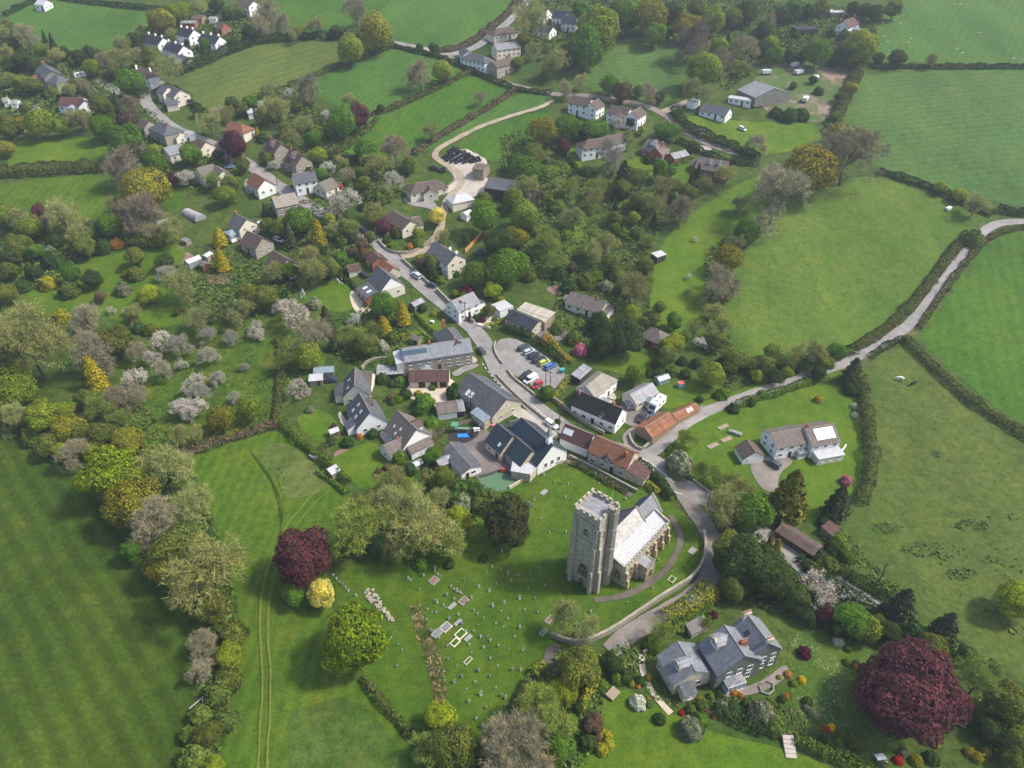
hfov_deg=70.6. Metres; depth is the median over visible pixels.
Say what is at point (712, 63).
broadleaf tree
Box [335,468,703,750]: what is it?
churchyard
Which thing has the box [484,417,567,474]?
school
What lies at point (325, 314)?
conifer
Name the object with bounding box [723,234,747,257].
budding tree
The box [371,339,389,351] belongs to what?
blossom tree
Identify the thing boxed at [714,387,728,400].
shrub
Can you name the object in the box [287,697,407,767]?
meadow
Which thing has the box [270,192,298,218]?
cottage
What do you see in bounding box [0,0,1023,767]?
terrain
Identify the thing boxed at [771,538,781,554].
conifer
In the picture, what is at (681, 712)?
shrub
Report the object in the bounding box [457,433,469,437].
paddling mat
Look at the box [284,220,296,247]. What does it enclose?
conifer
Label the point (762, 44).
evergreen tree
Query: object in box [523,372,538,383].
parked van
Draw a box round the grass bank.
[411,606,446,700]
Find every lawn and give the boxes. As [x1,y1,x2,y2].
[4,243,185,327]
[298,410,338,441]
[304,280,352,311]
[329,442,422,492]
[403,328,430,345]
[419,313,442,331]
[547,144,586,183]
[563,213,601,253]
[575,690,829,767]
[598,351,653,374]
[627,155,707,184]
[656,380,727,408]
[672,385,862,523]
[788,630,917,767]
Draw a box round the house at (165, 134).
[148,122,186,146]
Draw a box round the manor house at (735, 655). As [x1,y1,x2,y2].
[656,609,782,702]
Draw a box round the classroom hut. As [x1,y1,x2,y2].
[442,442,481,479]
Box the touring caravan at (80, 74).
[73,71,85,77]
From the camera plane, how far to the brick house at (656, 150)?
315.97 m
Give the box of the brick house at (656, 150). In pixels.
[641,138,689,165]
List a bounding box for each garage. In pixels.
[408,369,450,387]
[492,300,512,317]
[734,439,765,464]
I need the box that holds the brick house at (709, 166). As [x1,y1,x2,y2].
[689,156,729,181]
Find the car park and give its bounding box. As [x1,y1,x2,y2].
[496,338,566,391]
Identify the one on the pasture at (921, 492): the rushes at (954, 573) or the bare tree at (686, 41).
the rushes at (954, 573)
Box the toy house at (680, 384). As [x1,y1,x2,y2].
[677,380,684,387]
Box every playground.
[448,428,478,442]
[450,427,510,478]
[478,472,516,491]
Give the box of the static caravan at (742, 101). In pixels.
[728,95,752,107]
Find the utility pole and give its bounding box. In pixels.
[878,563,889,582]
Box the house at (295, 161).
[282,147,312,173]
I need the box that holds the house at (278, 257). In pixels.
[265,250,298,280]
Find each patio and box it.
[244,178,251,193]
[280,164,289,171]
[338,412,345,425]
[350,290,369,313]
[380,431,388,441]
[452,364,478,375]
[547,285,559,293]
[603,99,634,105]
[608,392,615,398]
[700,145,711,151]
[713,666,788,696]
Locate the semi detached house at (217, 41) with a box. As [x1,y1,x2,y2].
[197,31,228,55]
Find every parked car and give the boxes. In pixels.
[224,164,233,168]
[273,235,283,242]
[324,376,337,382]
[358,271,368,277]
[359,227,367,233]
[411,271,421,278]
[425,282,436,287]
[477,346,485,354]
[517,343,530,351]
[518,369,532,379]
[522,348,534,354]
[527,352,539,359]
[530,379,543,388]
[531,356,545,363]
[538,359,550,366]
[543,362,557,369]
[544,418,558,429]
[624,400,633,408]
[636,410,646,422]
[738,125,746,130]
[765,457,781,469]
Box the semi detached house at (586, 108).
[568,95,604,120]
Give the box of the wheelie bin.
[559,367,564,373]
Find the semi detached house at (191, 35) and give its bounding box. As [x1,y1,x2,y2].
[175,25,200,48]
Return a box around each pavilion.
[445,193,474,211]
[642,327,669,351]
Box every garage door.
[418,382,425,387]
[440,382,446,387]
[746,457,759,463]
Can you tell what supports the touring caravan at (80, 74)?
on the terrain at (64, 382)
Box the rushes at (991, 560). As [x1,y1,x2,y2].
[982,556,998,563]
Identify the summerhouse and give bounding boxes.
[408,298,424,312]
[460,209,471,221]
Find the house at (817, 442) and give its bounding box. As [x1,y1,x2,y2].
[760,421,844,464]
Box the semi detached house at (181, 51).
[162,38,193,67]
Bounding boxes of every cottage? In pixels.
[129,64,163,88]
[136,118,154,136]
[193,138,214,156]
[214,22,231,35]
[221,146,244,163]
[246,173,276,199]
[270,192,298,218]
[365,251,387,271]
[376,259,399,277]
[445,292,485,322]
[458,47,471,57]
[537,8,551,24]
[551,10,570,26]
[559,423,651,486]
[561,15,578,32]
[570,371,627,433]
[835,14,861,35]
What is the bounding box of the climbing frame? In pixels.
[451,422,469,429]
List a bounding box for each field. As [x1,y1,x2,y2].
[0,0,24,14]
[0,175,184,221]
[0,434,197,767]
[6,1,148,49]
[8,135,108,169]
[174,41,368,112]
[264,0,388,32]
[294,50,460,123]
[341,77,509,158]
[379,0,511,50]
[424,92,551,150]
[459,112,550,160]
[565,39,685,101]
[685,116,820,153]
[845,70,1023,206]
[876,0,1023,63]
[921,231,1023,424]
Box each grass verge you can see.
[687,361,840,432]
[841,223,996,370]
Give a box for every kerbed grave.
[428,575,439,585]
[431,628,442,638]
[439,621,452,632]
[447,602,456,609]
[449,637,460,647]
[453,618,461,626]
[454,628,467,639]
[458,596,469,605]
[463,656,472,664]
[464,634,472,641]
[539,489,547,495]
[539,627,547,636]
[544,614,552,624]
[667,575,676,583]
[687,546,697,554]
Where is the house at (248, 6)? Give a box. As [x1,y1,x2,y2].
[236,0,258,16]
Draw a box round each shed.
[2,97,9,107]
[9,99,20,109]
[181,237,191,246]
[197,260,210,271]
[201,251,213,261]
[208,16,218,23]
[308,373,323,386]
[328,427,339,436]
[376,364,403,379]
[408,334,421,345]
[411,459,423,469]
[434,455,450,469]
[571,363,591,384]
[671,403,700,424]
[686,98,699,109]
[792,26,818,34]
[816,9,833,15]
[820,520,839,539]
[828,10,845,16]
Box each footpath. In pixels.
[175,364,197,394]
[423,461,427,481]
[544,643,562,674]
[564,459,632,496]
[594,514,683,602]
[639,653,672,714]
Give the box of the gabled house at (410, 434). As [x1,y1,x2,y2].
[378,410,433,461]
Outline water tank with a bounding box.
[309,453,316,459]
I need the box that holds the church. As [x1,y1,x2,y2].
[566,488,670,594]
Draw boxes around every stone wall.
[361,356,386,369]
[377,233,435,254]
[401,258,428,282]
[436,288,474,323]
[494,341,503,363]
[495,373,560,429]
[507,368,534,395]
[509,459,563,488]
[550,396,604,434]
[550,529,706,644]
[568,454,637,492]
[628,432,642,450]
[642,405,703,448]
[689,476,708,491]
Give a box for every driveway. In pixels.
[403,197,436,208]
[478,314,498,325]
[536,324,567,340]
[622,427,635,445]
[750,456,792,491]
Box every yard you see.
[407,379,456,405]
[447,149,487,196]
[513,408,558,438]
[619,402,657,425]
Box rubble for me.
[364,588,394,621]
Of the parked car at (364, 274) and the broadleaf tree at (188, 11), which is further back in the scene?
the broadleaf tree at (188, 11)
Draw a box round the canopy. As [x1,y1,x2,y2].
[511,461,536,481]
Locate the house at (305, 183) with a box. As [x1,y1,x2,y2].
[291,168,339,199]
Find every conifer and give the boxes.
[41,29,48,42]
[48,33,58,50]
[83,355,109,391]
[113,91,126,124]
[212,227,228,247]
[215,248,230,272]
[255,127,259,136]
[262,203,268,216]
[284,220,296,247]
[310,219,327,245]
[319,305,336,335]
[328,329,339,350]
[377,316,391,337]
[395,300,410,326]
[612,160,634,196]
[612,198,617,209]
[650,211,656,227]
[687,171,693,186]
[694,163,701,186]
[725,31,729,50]
[766,534,773,544]
[769,469,808,525]
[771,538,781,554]
[818,485,850,522]
[839,357,862,383]
[879,588,916,626]
[927,612,959,648]
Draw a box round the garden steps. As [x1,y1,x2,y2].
[781,735,796,758]
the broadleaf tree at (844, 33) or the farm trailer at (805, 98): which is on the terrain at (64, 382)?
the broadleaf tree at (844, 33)
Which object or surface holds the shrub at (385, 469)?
on the lawn at (360, 464)
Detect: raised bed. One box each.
[706,442,718,448]
[717,423,728,429]
[720,436,732,442]
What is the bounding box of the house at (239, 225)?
[223,210,258,242]
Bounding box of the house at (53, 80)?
[39,75,69,93]
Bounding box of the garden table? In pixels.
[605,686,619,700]
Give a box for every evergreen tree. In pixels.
[0,247,25,264]
[1,35,19,49]
[2,56,20,72]
[11,49,31,70]
[23,55,41,69]
[23,265,42,278]
[44,234,63,248]
[56,46,69,58]
[69,49,88,65]
[78,269,103,287]
[83,45,94,59]
[84,220,100,240]
[125,32,142,46]
[132,42,145,48]
[153,251,174,267]
[191,106,203,117]
[208,0,224,13]
[211,148,223,159]
[221,8,232,19]
[224,96,237,110]
[226,36,239,47]
[241,25,258,43]
[313,243,325,258]
[328,24,342,39]
[348,234,357,243]
[359,192,369,199]
[368,528,394,557]
[376,104,384,111]
[401,163,414,175]
[428,42,438,51]
[461,234,471,244]
[476,491,530,547]
[483,227,515,255]
[506,153,522,170]
[527,161,546,178]
[540,49,551,58]
[571,702,583,716]
[577,123,591,138]
[585,320,596,331]
[588,347,599,357]
[589,327,620,354]
[591,310,609,329]
[601,650,622,674]
[604,315,644,353]
[608,0,621,14]
[613,28,623,39]
[626,118,634,125]
[637,318,649,330]
[652,91,664,103]
[661,26,673,40]
[662,1,682,23]
[687,141,698,152]
[712,532,779,588]
[714,356,734,371]
[734,0,758,25]
[739,544,792,594]
[755,41,770,56]
[757,20,773,36]
[764,367,782,382]
[764,572,797,599]
[773,6,791,24]
[780,583,810,614]
[782,48,799,64]
[789,81,797,88]
[791,358,808,371]
[796,50,806,61]
[796,609,815,626]
[802,4,815,18]
[808,76,817,83]
[810,365,826,379]
[825,29,836,39]
[825,619,851,637]
[826,53,843,67]
[833,44,850,64]
[833,91,846,100]
[846,1,860,17]
[855,2,873,19]
[865,4,885,21]
[871,620,902,641]
[872,52,885,65]
[887,49,907,67]
[954,642,979,665]
[973,712,1006,745]
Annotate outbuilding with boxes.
[30,105,40,113]
[180,20,198,28]
[247,108,253,118]
[346,263,360,277]
[435,399,464,419]
[774,523,822,560]
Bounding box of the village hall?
[457,372,521,428]
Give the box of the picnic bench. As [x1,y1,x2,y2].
[874,753,887,762]
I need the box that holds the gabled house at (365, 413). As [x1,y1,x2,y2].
[344,392,387,435]
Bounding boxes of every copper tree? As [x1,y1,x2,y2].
[30,201,45,216]
[93,290,106,302]
[118,111,138,126]
[166,172,179,185]
[173,308,180,315]
[219,129,246,158]
[272,525,331,591]
[348,100,369,129]
[348,245,357,254]
[354,237,368,248]
[358,248,369,259]
[374,218,391,235]
[374,467,382,474]
[386,394,393,399]
[415,257,427,269]
[556,138,570,154]
[566,262,577,272]
[584,711,604,733]
[594,734,601,742]
[611,82,633,103]
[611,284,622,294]
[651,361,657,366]
[816,602,837,623]
[849,653,923,723]
[853,670,956,748]
[878,636,962,714]
[890,654,952,693]
[927,678,974,724]
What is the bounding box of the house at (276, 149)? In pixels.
[262,135,288,163]
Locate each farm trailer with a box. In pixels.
[761,69,771,74]
[790,61,798,66]
[794,69,803,74]
[802,95,808,101]
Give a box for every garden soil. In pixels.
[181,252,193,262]
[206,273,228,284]
[334,449,348,456]
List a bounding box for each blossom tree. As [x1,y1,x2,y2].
[106,306,116,312]
[120,367,148,387]
[140,350,162,364]
[149,330,175,351]
[168,397,195,416]
[173,359,189,370]
[176,169,198,185]
[180,396,209,421]
[181,372,206,397]
[212,106,222,118]
[246,324,260,338]
[253,100,263,111]
[253,328,264,341]
[267,160,279,169]
[271,299,283,314]
[277,298,309,328]
[283,88,294,98]
[285,378,311,399]
[319,160,335,175]
[322,110,330,119]
[326,187,362,219]
[348,312,360,324]
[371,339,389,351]
[383,170,404,190]
[608,114,625,129]
[692,337,707,348]
[798,566,838,609]
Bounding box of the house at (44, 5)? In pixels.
[34,0,52,11]
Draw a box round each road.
[139,87,932,648]
[638,218,1023,459]
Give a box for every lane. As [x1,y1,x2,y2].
[95,78,144,99]
[394,0,530,55]
[445,54,738,155]
[603,478,720,655]
[660,100,686,112]
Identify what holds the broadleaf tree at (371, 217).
on the terrain at (64, 382)
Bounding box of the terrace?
[487,55,514,77]
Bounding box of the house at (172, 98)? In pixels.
[156,85,190,111]
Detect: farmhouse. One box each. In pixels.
[393,319,472,375]
[426,242,465,279]
[576,134,625,160]
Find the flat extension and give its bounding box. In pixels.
[184,131,195,142]
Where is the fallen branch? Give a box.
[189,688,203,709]
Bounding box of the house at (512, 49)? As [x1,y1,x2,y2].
[491,39,520,59]
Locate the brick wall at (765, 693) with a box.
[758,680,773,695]
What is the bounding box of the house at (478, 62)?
[460,53,493,73]
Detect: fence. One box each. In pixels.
[178,244,234,264]
[458,418,474,425]
[465,230,481,252]
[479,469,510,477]
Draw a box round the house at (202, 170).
[194,164,230,188]
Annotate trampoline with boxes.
[475,248,485,253]
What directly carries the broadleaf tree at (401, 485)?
on the terrain at (64, 382)
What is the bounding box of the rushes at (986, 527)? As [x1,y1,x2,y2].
[954,518,989,532]
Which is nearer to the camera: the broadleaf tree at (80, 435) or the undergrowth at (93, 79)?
the broadleaf tree at (80, 435)
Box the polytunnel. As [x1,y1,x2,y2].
[182,208,205,221]
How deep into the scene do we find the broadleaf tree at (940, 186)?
297.67 m
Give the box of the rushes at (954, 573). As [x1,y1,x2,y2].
[945,567,977,580]
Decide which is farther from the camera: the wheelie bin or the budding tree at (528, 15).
the budding tree at (528, 15)
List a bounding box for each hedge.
[0,90,90,98]
[0,157,106,178]
[1,0,36,14]
[62,0,162,10]
[167,80,207,111]
[176,36,258,74]
[176,417,280,457]
[201,306,256,324]
[254,29,360,44]
[272,335,287,417]
[273,413,352,485]
[281,271,342,296]
[286,42,394,86]
[315,468,349,494]
[318,434,337,461]
[327,152,365,161]
[330,117,378,153]
[338,275,356,289]
[359,674,422,746]
[370,68,471,116]
[392,41,551,95]
[410,86,516,154]
[414,312,437,332]
[430,426,444,444]
[437,0,520,52]
[483,318,503,327]
[501,324,563,360]
[510,674,535,709]
[529,658,546,677]
[542,331,572,365]
[550,374,571,399]
[552,145,579,180]
[571,460,628,493]
[579,679,599,712]
[637,456,676,500]
[643,478,660,493]
[660,579,721,624]
[663,154,693,170]
[667,444,695,481]
[669,105,760,158]
[669,602,714,629]
[675,137,758,166]
[714,702,766,738]
[735,375,830,408]
[740,343,859,370]
[795,553,885,616]
[795,733,880,767]
[804,550,895,600]
[828,60,868,121]
[852,229,968,350]
[852,371,882,504]
[867,335,907,358]
[873,62,1023,69]
[877,167,994,217]
[901,334,1023,440]
[915,224,1023,328]
[997,203,1023,217]
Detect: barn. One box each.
[66,109,89,127]
[191,15,206,24]
[472,163,489,180]
[484,177,520,201]
[504,309,541,337]
[517,302,555,329]
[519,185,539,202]
[635,412,677,443]
[737,80,790,106]
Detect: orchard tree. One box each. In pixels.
[154,265,175,280]
[164,332,194,358]
[185,382,213,398]
[195,346,222,364]
[197,326,215,347]
[207,370,226,386]
[221,329,239,346]
[227,390,240,404]
[239,363,249,370]
[248,320,264,331]
[595,134,625,174]
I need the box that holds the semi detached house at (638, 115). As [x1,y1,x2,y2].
[606,105,646,130]
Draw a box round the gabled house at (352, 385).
[334,367,375,405]
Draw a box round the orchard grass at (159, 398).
[117,316,325,447]
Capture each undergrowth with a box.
[0,0,255,135]
[0,203,170,286]
[0,374,237,623]
[83,386,179,448]
[105,108,237,202]
[171,617,236,767]
[173,249,311,317]
[244,84,405,206]
[261,445,330,494]
[265,197,372,275]
[319,303,431,365]
[336,490,477,562]
[408,603,446,700]
[421,442,504,510]
[455,639,654,767]
[500,125,569,190]
[516,167,677,349]
[517,0,876,87]
[645,679,835,739]
[703,227,755,390]
[717,530,1023,761]
[762,32,875,63]
[819,528,901,602]
[924,515,1023,639]
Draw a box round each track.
[250,451,282,539]
[256,488,318,767]
[265,490,329,767]
[400,99,554,258]
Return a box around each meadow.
[189,431,419,767]
[261,443,331,497]
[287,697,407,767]
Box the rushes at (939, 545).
[901,540,943,556]
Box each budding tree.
[0,25,10,40]
[0,43,13,61]
[0,71,14,86]
[0,297,79,380]
[0,302,35,361]
[0,401,28,440]
[5,207,38,233]
[42,194,88,234]
[46,47,68,69]
[56,82,76,96]
[63,108,91,134]
[64,223,91,244]
[83,388,124,424]
[101,46,132,74]
[101,407,132,427]
[102,194,120,212]
[112,35,130,60]
[122,302,142,327]
[123,440,198,496]
[127,46,141,66]
[134,24,146,36]
[148,53,183,86]
[154,212,182,243]
[159,526,253,617]
[161,264,201,304]
[164,28,175,39]
[167,478,213,526]
[168,424,202,447]
[184,301,216,333]
[190,0,206,20]
[193,107,224,136]
[200,169,221,187]
[219,105,235,121]
[226,298,254,329]
[258,96,290,121]
[259,79,280,99]
[259,259,282,283]
[269,348,300,371]
[279,127,305,152]
[288,25,302,42]
[294,114,312,131]
[295,244,327,284]
[303,14,326,40]
[321,220,343,237]
[328,494,400,557]
[329,536,351,563]
[334,154,348,167]
[337,324,367,347]
[340,92,355,109]
[359,152,393,180]
[362,200,382,213]
[364,320,384,335]
[365,481,430,529]
[369,461,413,497]
[377,182,393,197]
[377,528,413,563]
[386,487,465,558]
[407,729,455,767]
[422,122,439,139]
[425,485,450,515]
[432,526,467,558]
[435,229,452,243]
[509,172,541,207]
[509,679,579,742]
[511,0,548,43]
[524,41,540,60]
[535,224,562,254]
[539,45,569,79]
[541,251,568,276]
[550,596,601,644]
[557,176,578,198]
[559,205,585,228]
[574,72,589,91]
[581,187,603,211]
[585,229,623,263]
[587,175,607,196]
[608,178,630,197]
[615,268,649,304]
[623,129,634,146]
[638,191,667,222]
[640,235,655,246]
[643,275,655,293]
[648,613,680,644]
[651,173,680,199]
[670,179,682,194]
[673,428,699,447]
[681,75,713,104]
[682,320,702,338]
[690,460,720,483]
[693,176,713,198]
[697,481,745,528]
[699,615,711,630]
[702,302,725,321]
[705,317,735,339]
[711,164,739,194]
[712,471,737,490]
[721,470,757,498]
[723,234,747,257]
[729,196,749,217]
[735,59,752,76]
[760,490,774,504]
[771,348,796,370]
[788,339,829,370]
[819,37,835,53]
[925,53,937,67]
[946,648,1011,706]
[963,190,993,217]
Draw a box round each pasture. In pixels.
[649,176,782,347]
[716,177,987,356]
[837,347,1023,684]
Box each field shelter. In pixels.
[327,464,340,479]
[651,250,666,263]
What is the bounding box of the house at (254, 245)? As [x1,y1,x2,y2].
[239,230,274,259]
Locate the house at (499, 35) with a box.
[486,26,519,42]
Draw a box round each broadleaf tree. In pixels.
[0,114,20,141]
[0,140,15,158]
[0,204,19,228]
[0,262,18,281]
[0,283,19,304]
[0,350,19,374]
[0,362,36,390]
[0,382,29,413]
[1,19,15,34]
[3,233,33,256]
[6,379,40,405]
[10,75,27,90]
[12,116,25,133]
[16,218,44,240]
[17,101,33,113]
[22,108,53,139]
[24,78,44,92]
[24,397,57,431]
[25,244,44,260]
[31,42,46,54]
[32,432,64,456]
[49,410,88,441]
[49,442,68,457]
[50,118,68,138]
[54,401,75,417]
[58,261,80,281]
[67,78,79,93]
[70,424,98,440]
[71,444,150,496]
[72,389,95,407]
[73,235,95,258]
[76,439,97,460]
[81,58,101,76]
[85,422,117,449]
[87,95,114,114]
[87,113,115,141]
[92,323,134,357]
[96,212,122,237]
[99,476,161,530]
[105,122,142,155]
[106,63,120,78]
[109,427,144,454]
[114,68,146,99]
[119,166,172,207]
[119,540,141,563]
[120,184,143,211]
[123,246,145,266]
[134,234,150,249]
[135,284,161,304]
[140,46,165,71]
[141,539,194,582]
[142,148,168,178]
[145,8,176,33]
[145,26,155,34]
[145,143,163,158]
[147,520,210,578]
[152,232,170,247]
[162,2,185,26]
[172,2,191,19]
[178,142,202,166]
[192,587,226,624]
[192,719,222,748]
[199,38,210,52]
[201,754,225,767]
[205,405,235,432]
[212,186,235,206]
[213,639,241,667]
[220,173,241,190]
[233,5,244,18]
[233,155,250,173]
[234,101,249,116]
[235,283,265,305]
[235,395,262,420]
[242,95,258,108]
[249,284,279,310]
[252,108,270,126]
[257,217,272,234]
[261,152,272,163]
[270,218,290,238]
[277,121,292,134]
[277,262,298,281]
[281,580,308,606]
[283,206,313,236]
[292,101,302,111]
[292,340,321,369]
[295,24,304,32]
[302,129,321,147]
[305,578,334,608]
[308,147,327,164]
[316,167,327,178]
[319,600,390,673]
[321,257,339,279]
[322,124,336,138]
[322,214,335,224]
[327,105,355,139]
[333,251,348,267]
[336,218,359,235]
[337,31,363,66]
[350,493,376,514]
[352,333,380,356]
[353,138,376,161]
[357,175,371,190]
[359,10,392,54]
[364,211,381,229]
[364,230,375,242]
[370,290,396,315]
[385,356,395,366]
[385,479,411,509]
[403,156,415,166]
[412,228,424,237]
[423,699,458,732]
[424,445,441,463]
[425,254,438,269]
[425,720,476,767]
[428,207,444,225]
[430,465,455,488]
[431,59,452,84]
[435,446,444,455]
[444,504,471,529]
[451,290,458,296]
[460,261,487,287]
[468,198,499,236]
[475,192,492,206]
[482,305,495,316]
[483,281,502,298]
[487,248,529,285]
[502,187,523,209]
[504,226,520,239]
[506,154,545,180]
[509,197,538,229]
[510,228,529,249]
[511,56,524,70]
[515,30,533,51]
[522,142,545,161]
[525,115,558,147]
[539,385,553,399]
[540,71,549,82]
[544,730,576,763]
[547,676,579,706]
[554,114,582,139]
[558,645,601,690]
[559,40,578,66]
[563,713,577,730]
[567,23,602,72]
[572,0,588,17]
[575,13,591,26]
[576,3,619,54]
[581,119,609,138]
[598,74,620,96]
[600,254,620,271]
[606,211,622,224]
[608,222,619,233]
[611,0,642,34]
[621,304,641,323]
[625,211,640,226]
[625,364,645,384]
[629,191,645,209]
[630,166,642,185]
[633,0,668,28]
[633,84,643,97]
[636,256,653,274]
[638,125,645,135]
[643,22,666,49]
[648,313,660,325]
[652,158,667,180]
[652,301,666,313]
[653,122,683,141]
[657,338,676,353]
[658,347,677,366]
[665,332,684,349]
[667,165,676,176]
[667,311,682,330]
[672,12,701,38]
[678,183,698,202]
[686,51,722,86]
[687,0,706,17]
[696,360,725,386]
[700,4,724,37]
[709,333,726,350]
[710,37,728,53]
[711,528,752,570]
[713,243,744,271]
[719,573,748,601]
[720,347,750,374]
[721,506,747,531]
[725,8,743,29]
[729,491,776,531]
[734,218,761,247]
[742,356,759,372]
[749,369,762,382]
[756,354,775,373]
[763,342,780,357]
[764,36,777,49]
[765,45,784,64]
[781,366,793,379]
[782,143,838,200]
[785,0,803,22]
[802,38,832,69]
[813,0,830,17]
[814,356,834,369]
[826,342,848,361]
[829,111,842,122]
[832,601,873,637]
[839,28,850,39]
[842,28,879,66]
[843,82,858,96]
[852,615,883,643]
[871,613,891,635]
[884,0,903,21]
[917,631,949,656]
[933,181,949,191]
[952,187,968,202]
[982,678,1023,731]
[991,577,1023,618]
[997,745,1023,767]
[999,722,1023,754]
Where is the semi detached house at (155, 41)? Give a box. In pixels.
[142,31,167,53]
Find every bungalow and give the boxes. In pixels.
[57,95,92,112]
[162,143,183,163]
[381,211,423,238]
[404,180,448,201]
[533,25,556,39]
[563,291,613,318]
[621,382,658,410]
[699,103,732,122]
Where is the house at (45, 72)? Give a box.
[35,60,62,81]
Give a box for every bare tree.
[12,21,40,48]
[37,212,54,232]
[53,438,90,471]
[62,437,95,461]
[67,303,102,332]
[67,326,116,376]
[74,75,92,94]
[95,50,110,68]
[98,143,142,191]
[98,383,136,408]
[113,198,142,222]
[119,95,142,112]
[119,188,166,234]
[124,340,153,362]
[124,382,149,415]
[124,490,182,551]
[126,137,148,161]
[138,221,162,246]
[149,360,172,380]
[184,656,215,683]
[186,627,218,659]
[248,11,272,35]
[254,0,280,29]
[271,12,291,34]
[288,314,333,352]
[290,72,321,106]
[337,167,355,185]
[341,0,367,30]
[378,134,412,170]
[402,56,430,91]
[473,91,487,108]
[479,710,536,767]
[494,705,557,767]
[558,78,572,100]
[639,79,659,104]
[663,194,699,228]
[670,16,711,61]
[697,278,729,306]
[705,260,737,299]
[713,44,736,79]
[724,277,742,297]
[731,33,761,61]
[742,134,768,156]
[747,160,813,238]
[757,12,776,29]
[810,122,893,185]
[814,134,858,172]
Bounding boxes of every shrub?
[15,280,33,293]
[19,424,50,447]
[38,275,59,291]
[40,248,66,269]
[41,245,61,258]
[43,86,58,98]
[51,308,71,323]
[57,281,82,299]
[94,238,113,255]
[110,237,124,249]
[114,281,132,296]
[121,270,127,278]
[126,266,147,281]
[127,315,139,325]
[132,322,144,333]
[135,442,160,458]
[142,323,156,336]
[175,742,213,767]
[176,724,197,746]
[188,703,213,726]
[201,679,233,709]
[213,665,243,693]
[213,707,241,735]
[215,619,249,649]
[256,132,268,142]
[294,277,309,289]
[305,166,316,172]
[305,405,315,413]
[306,123,320,133]
[306,296,322,309]
[325,438,334,446]
[333,234,349,247]
[335,213,343,219]
[339,427,345,434]
[340,436,353,448]
[351,166,362,177]
[356,433,362,439]
[358,201,369,210]
[367,427,379,439]
[369,190,388,205]
[375,372,389,384]
[382,236,391,243]
[383,463,389,471]
[386,241,398,250]
[386,331,399,343]
[388,379,395,387]
[388,398,396,405]
[390,450,406,465]
[392,225,401,237]
[393,395,402,403]
[394,376,406,387]
[398,332,405,337]
[398,388,411,400]
[400,451,410,460]
[403,463,417,476]
[407,242,412,249]
[412,237,424,247]
[412,392,435,412]
[412,406,423,416]
[414,390,421,396]
[414,557,427,572]
[415,253,425,262]
[416,43,423,50]
[418,304,427,312]
[423,415,442,430]
[427,428,434,438]
[428,268,441,280]
[429,385,435,390]
[430,311,436,316]
[435,275,445,284]
[441,476,467,507]
[444,559,455,569]
[446,382,460,400]
[449,491,470,512]
[453,270,459,276]
[459,284,473,293]
[466,482,485,501]
[470,496,485,513]
[479,316,485,322]
[479,554,487,563]
[496,296,504,302]
[519,267,537,281]
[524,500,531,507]
[526,221,543,236]
[528,244,546,260]
[537,190,554,205]
[538,336,547,345]
[543,156,550,163]
[548,199,566,214]
[550,268,569,282]
[550,322,563,335]
[559,229,572,240]
[559,279,578,294]
[565,330,583,345]
[572,342,587,356]
[573,249,586,260]
[575,272,596,289]
[578,732,598,754]
[579,165,592,178]
[592,268,604,280]
[594,727,604,738]
[595,741,608,756]
[596,680,609,694]
[598,279,612,292]
[602,729,612,738]
[603,737,614,749]
[608,267,624,282]
[609,672,622,686]
[615,228,628,240]
[619,667,634,685]
[627,679,634,687]
[628,693,645,711]
[629,227,643,241]
[634,675,645,687]
[637,209,648,219]
[642,635,664,655]
[644,156,652,163]
[644,673,652,681]
[645,369,652,377]
[645,699,652,708]
[652,712,666,725]
[653,369,664,376]
[665,365,677,377]
[665,449,692,479]
[676,620,687,634]
[676,715,704,743]
[677,356,687,365]
[678,710,684,715]
[679,368,691,379]
[684,703,696,714]
[689,357,702,369]
[693,711,708,727]
[694,699,709,713]
[695,395,703,402]
[706,692,714,699]
[708,610,717,618]
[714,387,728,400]
[714,689,723,698]
[714,699,727,714]
[726,402,739,413]
[728,700,739,710]
[730,689,738,695]
[737,692,743,699]
[740,699,749,707]
[746,397,755,406]
[746,698,775,729]
[757,389,766,397]
[763,717,785,740]
[769,106,781,117]
[778,695,785,704]
[779,106,797,122]
[783,693,789,699]
[784,670,792,678]
[789,679,797,687]
[791,31,801,38]
[796,108,809,120]
[796,645,811,660]
[797,676,805,684]
[801,696,812,706]
[802,562,820,577]
[802,704,809,711]
[808,708,820,721]
[812,86,823,95]
[813,395,823,403]
[814,553,838,576]
[815,595,840,616]
[816,515,831,527]
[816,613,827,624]
[818,734,827,744]
[822,122,831,130]
[822,539,842,557]
[822,725,829,732]
[826,123,843,135]
[827,723,835,731]
[829,534,847,548]
[832,636,844,647]
[834,727,847,739]
[838,549,855,564]
[839,475,852,486]
[842,380,862,396]
[842,657,851,666]
[844,646,851,652]
[844,730,866,754]
[850,403,856,408]
[850,412,857,418]
[851,664,858,669]
[852,659,859,664]
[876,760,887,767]
[892,755,904,765]
[897,747,908,758]
[899,619,930,648]
[908,753,923,767]
[922,750,940,766]
[962,228,984,247]
[963,746,974,757]
[967,715,984,732]
[971,751,984,764]
[980,747,991,756]
[982,658,1001,677]
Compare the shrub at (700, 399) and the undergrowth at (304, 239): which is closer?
the shrub at (700, 399)
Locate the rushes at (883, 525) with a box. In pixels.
[871,522,903,535]
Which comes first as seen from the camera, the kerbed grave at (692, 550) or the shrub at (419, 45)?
the kerbed grave at (692, 550)
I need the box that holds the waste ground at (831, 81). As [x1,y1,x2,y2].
[754,63,851,121]
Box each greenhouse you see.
[184,255,201,269]
[313,365,334,376]
[654,373,669,385]
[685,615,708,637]
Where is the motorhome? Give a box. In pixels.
[648,393,666,412]
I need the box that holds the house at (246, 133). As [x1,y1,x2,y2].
[217,121,254,146]
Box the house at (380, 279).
[355,266,404,306]

